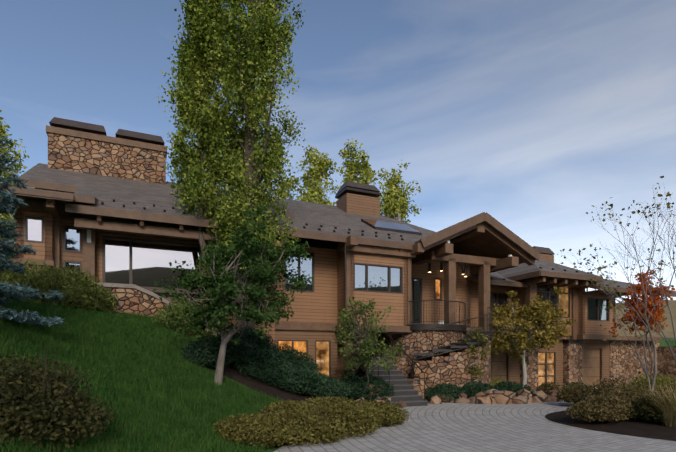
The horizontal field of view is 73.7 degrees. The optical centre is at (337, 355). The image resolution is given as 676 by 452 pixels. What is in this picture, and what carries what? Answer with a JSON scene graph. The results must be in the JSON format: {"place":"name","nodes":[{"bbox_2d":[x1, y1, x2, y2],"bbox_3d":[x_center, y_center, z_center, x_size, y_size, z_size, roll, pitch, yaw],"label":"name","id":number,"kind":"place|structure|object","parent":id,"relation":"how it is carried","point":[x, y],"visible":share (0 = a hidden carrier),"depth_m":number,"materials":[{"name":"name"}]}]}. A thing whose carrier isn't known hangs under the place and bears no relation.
{"place":"outdoors","nodes":[
{"label":"outdoors","id":0,"kind":"place"},
{"bbox_2d":[0,298,283,451],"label":"lawn","id":1,"kind":"structure","parent":0,"point":[171,431],"depth_m":9.29,"materials":[{"name":"green plant"}]},
{"bbox_2d":[0,318,675,451],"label":"terrain","id":2,"kind":"structure","parent":0,"point":[231,372],"depth_m":12.94,"materials":[{"name":"green plant"}]},
{"bbox_2d":[0,110,29,258],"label":"aspen tree","id":3,"kind":"object","parent":2,"relation":"on","point":[16,164],"depth_m":30.11,"materials":[{"name":"green plant"}]},
{"bbox_2d":[1,172,34,271],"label":"aspen tree","id":4,"kind":"object","parent":2,"relation":"on","point":[14,229],"depth_m":38.27,"materials":[{"name":"green plant"}]},
{"bbox_2d":[0,270,42,301],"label":"willow shrub","id":5,"kind":"object","parent":2,"relation":"on","point":[13,280],"depth_m":12.13,"materials":[{"name":"green plant"}]},
{"bbox_2d":[0,257,57,303],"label":"willow shrub","id":6,"kind":"object","parent":2,"relation":"on","point":[30,273],"depth_m":12.31,"materials":[{"name":"green plant"}]},
{"bbox_2d":[0,136,65,326],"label":"blue spruce tree","id":7,"kind":"object","parent":2,"relation":"on","point":[7,291],"depth_m":8.58,"materials":[{"name":"teal plant"}]},
{"bbox_2d":[0,346,113,451],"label":"dark shrub","id":8,"kind":"object","parent":2,"relation":"on","point":[20,393],"depth_m":5.87,"materials":[{"name":"green plant"}]},
{"bbox_2d":[31,262,104,309],"bbox_3d":[-7.742,-2.011,12.849,2.066,1.561,2.206,0,0,-2],"label":"willow shrub","id":9,"kind":"object","parent":2,"relation":"on","point":[57,281],"depth_m":12.34,"materials":[{"name":"green plant"}]},
{"bbox_2d":[66,280,119,312],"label":"willow shrub","id":10,"kind":"object","parent":2,"relation":"on","point":[109,303],"depth_m":12.96,"materials":[{"name":"green plant"}]},
{"bbox_2d":[151,294,213,339],"bbox_3d":[-4.857,-1.222,14.283,1.882,1.516,1.662,0,0,-2],"label":"willow shrub","id":11,"kind":"object","parent":2,"relation":"on","point":[177,310],"depth_m":13.92,"materials":[{"name":"green plant"}]},
{"bbox_2d":[157,0,241,330],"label":"poplar tree","id":12,"kind":"object","parent":2,"relation":"on","point":[199,16],"depth_m":15.11,"materials":[{"name":"green plant"}]},
{"bbox_2d":[181,339,234,367],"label":"mugo shrub leaves","id":13,"kind":"object","parent":2,"relation":"on","point":[203,352],"visible":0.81,"depth_m":12.24,"materials":[{"name":"green plant"}]},
{"bbox_2d":[153,203,313,384],"bbox_3d":[-2.606,-1.289,11.815,3.923,4.690,3.259,0,0,-2],"label":"ornamental tree","id":14,"kind":"object","parent":2,"relation":"on","point":[264,271],"depth_m":11.20,"materials":[{"name":"green plant"}]},
{"bbox_2d":[209,332,261,369],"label":"mugo shrub leaves","id":15,"kind":"object","parent":2,"relation":"on","point":[246,347],"visible":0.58,"depth_m":13.27,"materials":[{"name":"green plant"}]},
{"bbox_2d":[184,0,305,335],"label":"poplar tree","id":16,"kind":"object","parent":2,"relation":"on","point":[264,15],"depth_m":14.74,"materials":[{"name":"green plant"}]},
{"bbox_2d":[235,327,276,355],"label":"mugo shrub leaves","id":17,"kind":"object","parent":2,"relation":"on","point":[256,339],"visible":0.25,"depth_m":14.61,"materials":[{"name":"green plant"}]},
{"bbox_2d":[212,409,312,447],"bbox_3d":[-1.469,1.422,9.028,2.004,0.724,1.979,0,0,-2],"label":"mound shrub","id":18,"kind":"object","parent":2,"relation":"on","point":[250,427],"depth_m":8.50,"materials":[{"name":"green plant"}]},
{"bbox_2d":[232,346,298,384],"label":"mugo shrub leaves","id":19,"kind":"object","parent":2,"relation":"on","point":[266,364],"visible":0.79,"depth_m":13.37,"materials":[{"name":"green plant"}]},
{"bbox_2d":[273,177,305,199],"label":"aspen tree","id":20,"kind":"object","parent":2,"relation":"on","point":[290,185],"depth_m":45.30,"materials":[{"name":"green plant"}]},
{"bbox_2d":[254,362,324,394],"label":"mugo shrub leaves","id":21,"kind":"object","parent":2,"relation":"on","point":[305,377],"visible":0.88,"depth_m":13.64,"materials":[{"name":"green plant"}]},
{"bbox_2d":[259,399,320,415],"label":"mound shrub","id":22,"kind":"object","parent":2,"relation":"on","point":[274,407],"depth_m":10.57,"materials":[{"name":"green plant"}]},
{"bbox_2d":[97,282,492,406],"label":"entry stair walls","id":23,"kind":"structure","parent":2,"relation":"on","point":[447,366],"depth_m":17.52,"materials":[{"name":"brown stone"}]},
{"bbox_2d":[276,344,321,374],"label":"mugo shrub leaves","id":24,"kind":"object","parent":2,"relation":"on","point":[302,358],"visible":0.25,"depth_m":15.39,"materials":[{"name":"green plant"}]},
{"bbox_2d":[270,406,345,444],"bbox_3d":[-0.730,1.434,9.498,1.801,0.756,2.065,0,0,-2],"label":"mound shrub","id":25,"kind":"object","parent":2,"relation":"on","point":[322,430],"depth_m":9.02,"materials":[{"name":"plant"}]},
{"bbox_2d":[289,145,336,205],"bbox_3d":[-1.797,-8.349,39.263,5.440,20.855,6.016,0,0,-2],"label":"aspen tree","id":26,"kind":"object","parent":2,"relation":"on","point":[313,194],"depth_m":39.27,"materials":[{"name":"green plant"}]},
{"bbox_2d":[301,393,356,408],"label":"mound shrub","id":27,"kind":"object","parent":2,"relation":"on","point":[323,400],"depth_m":11.87,"materials":[{"name":"green plant"}]},
{"bbox_2d":[308,373,350,399],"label":"mugo shrub leaves","id":28,"kind":"object","parent":2,"relation":"on","point":[329,387],"visible":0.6,"depth_m":14.20,"materials":[{"name":"green plant"}]},
{"bbox_2d":[0,117,675,389],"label":"house","id":29,"kind":"structure","parent":2,"relation":"on","point":[99,200],"depth_m":18.81,"materials":[{"name":"brown wood"}]},
{"bbox_2d":[314,400,380,437],"bbox_3d":[0.126,1.401,10.378,1.766,0.820,2.367,0,0,-2],"label":"mound shrub","id":30,"kind":"object","parent":2,"relation":"on","point":[351,416],"depth_m":9.87,"materials":[{"name":"green plant"}]},
{"bbox_2d":[338,371,359,396],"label":"mugo shrub leaves","id":31,"kind":"object","parent":2,"relation":"on","point":[350,381],"visible":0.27,"depth_m":16.21,"materials":[{"name":"green plant"}]},
{"bbox_2d":[330,297,404,399],"bbox_3d":[0.984,-0.026,15.477,2.567,4.060,2.682,0,0,-2],"label":"tree sapling","id":32,"kind":"object","parent":2,"relation":"on","point":[367,352],"depth_m":15.16,"materials":[{"name":"green plant"}]},
{"bbox_2d":[347,374,395,401],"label":"mugo shrub leaves","id":33,"kind":"object","parent":2,"relation":"on","point":[374,381],"visible":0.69,"depth_m":15.42,"materials":[{"name":"green plant"}]},
{"bbox_2d":[348,396,409,425],"bbox_3d":[0.864,1.408,11.361,1.882,0.806,1.868,0,0,-2],"label":"mound shrub","id":34,"kind":"object","parent":2,"relation":"on","point":[386,413],"depth_m":11.06,"materials":[{"name":"green plant"}]},
{"bbox_2d":[374,160,421,223],"bbox_3d":[4.943,-7.344,39.231,4.495,18.837,4.677,0,0,-2],"label":"aspen tree","id":35,"kind":"object","parent":2,"relation":"on","point":[395,203],"depth_m":38.40,"materials":[{"name":"green plant"}]},
{"bbox_2d":[425,382,464,401],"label":"mugo shrub leaves","id":36,"kind":"object","parent":2,"relation":"on","point":[446,389],"visible":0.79,"depth_m":16.98,"materials":[{"name":"green plant"}]},
{"bbox_2d":[354,385,565,407],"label":"boulders","id":37,"kind":"object","parent":2,"relation":"on","point":[492,396],"visible":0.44,"depth_m":16.48,"materials":[{"name":"brown stone"}]},
{"bbox_2d":[459,380,493,398],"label":"mugo shrub leaves","id":38,"kind":"object","parent":2,"relation":"on","point":[469,390],"visible":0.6,"depth_m":17.22,"materials":[{"name":"green plant"}]},
{"bbox_2d":[460,327,492,378],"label":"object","id":39,"kind":"object","parent":2,"relation":"on","point":[474,336],"depth_m":17.94,"materials":[{"name":"green plant"}]},
{"bbox_2d":[493,381,534,397],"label":"mugo shrub leaves","id":40,"kind":"object","parent":2,"relation":"on","point":[511,386],"visible":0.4,"depth_m":17.78,"materials":[{"name":"green plant"}]},
{"bbox_2d":[488,286,575,386],"bbox_3d":[8.954,-0.662,21.321,4.575,5.440,4.467,0,0,-2],"label":"yellow tree","id":41,"kind":"object","parent":2,"relation":"on","point":[540,319],"depth_m":20.61,"materials":[{"name":"yellow plant"}]},
{"bbox_2d":[554,381,594,403],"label":"island shrub","id":42,"kind":"object","parent":2,"relation":"on","point":[569,394],"depth_m":15.22,"materials":[{"name":"green plant"}]},
{"bbox_2d":[594,382,659,417],"bbox_3d":[7.900,1.210,12.160,1.934,0.963,2.021,0,0,-2],"label":"island shrub","id":43,"kind":"object","parent":2,"relation":"on","point":[623,393],"depth_m":12.04,"materials":[{"name":"green plant"}]},
{"bbox_2d":[610,270,674,377],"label":"tree","id":44,"kind":"object","parent":2,"relation":"on","point":[638,287],"depth_m":21.03,"materials":[{"name":"plant"}]},
{"bbox_2d":[627,392,674,422],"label":"island shrub","id":45,"kind":"object","parent":2,"relation":"on","point":[648,411],"depth_m":10.90,"materials":[{"name":"green plant"}]},
{"bbox_2d":[626,373,675,390],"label":"island shrub","id":46,"kind":"object","parent":2,"relation":"on","point":[658,381],"depth_m":15.34,"materials":[{"name":"green plant"}]},
{"bbox_2d":[648,379,675,395],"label":"island shrub","id":47,"kind":"object","parent":2,"relation":"on","point":[665,387],"depth_m":13.81,"materials":[{"name":"plant"}]},
{"bbox_2d":[0,0,675,302],"label":"sky","id":48,"kind":"structure","parent":0,"point":[530,115],"materials":[{"name":"blue"}]},
{"bbox_2d":[324,138,383,214],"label":"aspen tree","id":49,"kind":"object","parent":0,"point":[356,166],"depth_m":42.45,"materials":[{"name":"green plant"}]},
{"bbox_2d":[274,386,675,451],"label":"driveway paving","id":50,"kind":"structure","parent":0,"point":[500,427],"depth_m":9.72,"materials":[{"name":"grey stone"}]},
{"bbox_2d":[491,378,505,385],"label":"yellow shrub","id":51,"kind":"object","parent":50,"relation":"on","point":[494,383],"depth_m":19.38,"materials":[{"name":"plant"}]},
{"bbox_2d":[535,381,561,394],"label":"shrub","id":52,"kind":"object","parent":50,"relation":"on","point":[544,387],"depth_m":19.43,"materials":[{"name":"green plant"}]},
{"bbox_2d":[564,379,595,388],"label":"shrub","id":53,"kind":"object","parent":50,"relation":"on","point":[576,383],"depth_m":21.13,"materials":[{"name":"green plant"}]},
{"bbox_2d":[545,411,675,440],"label":"island mulch bed","id":54,"kind":"object","parent":50,"relation":"on","point":[638,427],"visible":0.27,"depth_m":10.71,"materials":[{"name":"brown soil"}]},
{"bbox_2d":[565,389,634,422],"bbox_3d":[6.531,1.248,11.317,1.615,0.885,1.348,0,0,-2],"label":"island shrub","id":55,"kind":"object","parent":54,"relation":"on","point":[588,409],"depth_m":11.05,"materials":[{"name":"plant"}]},
{"bbox_2d":[584,378,638,400],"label":"island shrub","id":56,"kind":"object","parent":54,"relation":"on","point":[603,388],"depth_m":14.50,"materials":[{"name":"green plant"}]},
{"bbox_2d":[597,188,675,363],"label":"tree","id":57,"kind":"object","parent":54,"relation":"on","point":[667,301],"visible":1,"depth_m":12.45,"materials":[{"name":"grey plant"}]},
{"bbox_2d":[638,382,675,427],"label":"ornamental grass","id":58,"kind":"object","parent":54,"relation":"on","point":[670,417],"depth_m":10.36,"materials":[{"name":"green plant"}]},
{"bbox_2d":[556,176,675,391],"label":"bare tree","id":59,"kind":"object","parent":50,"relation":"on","point":[646,372],"depth_m":13.34,"materials":[{"name":"brown plant"}]},
{"bbox_2d":[615,300,675,336],"bbox_3d":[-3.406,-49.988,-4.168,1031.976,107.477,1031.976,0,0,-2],"label":"hills","id":60,"kind":"structure","parent":0,"point":[668,331],"depth_m":84.61,"materials":[{"name":"green plant"}]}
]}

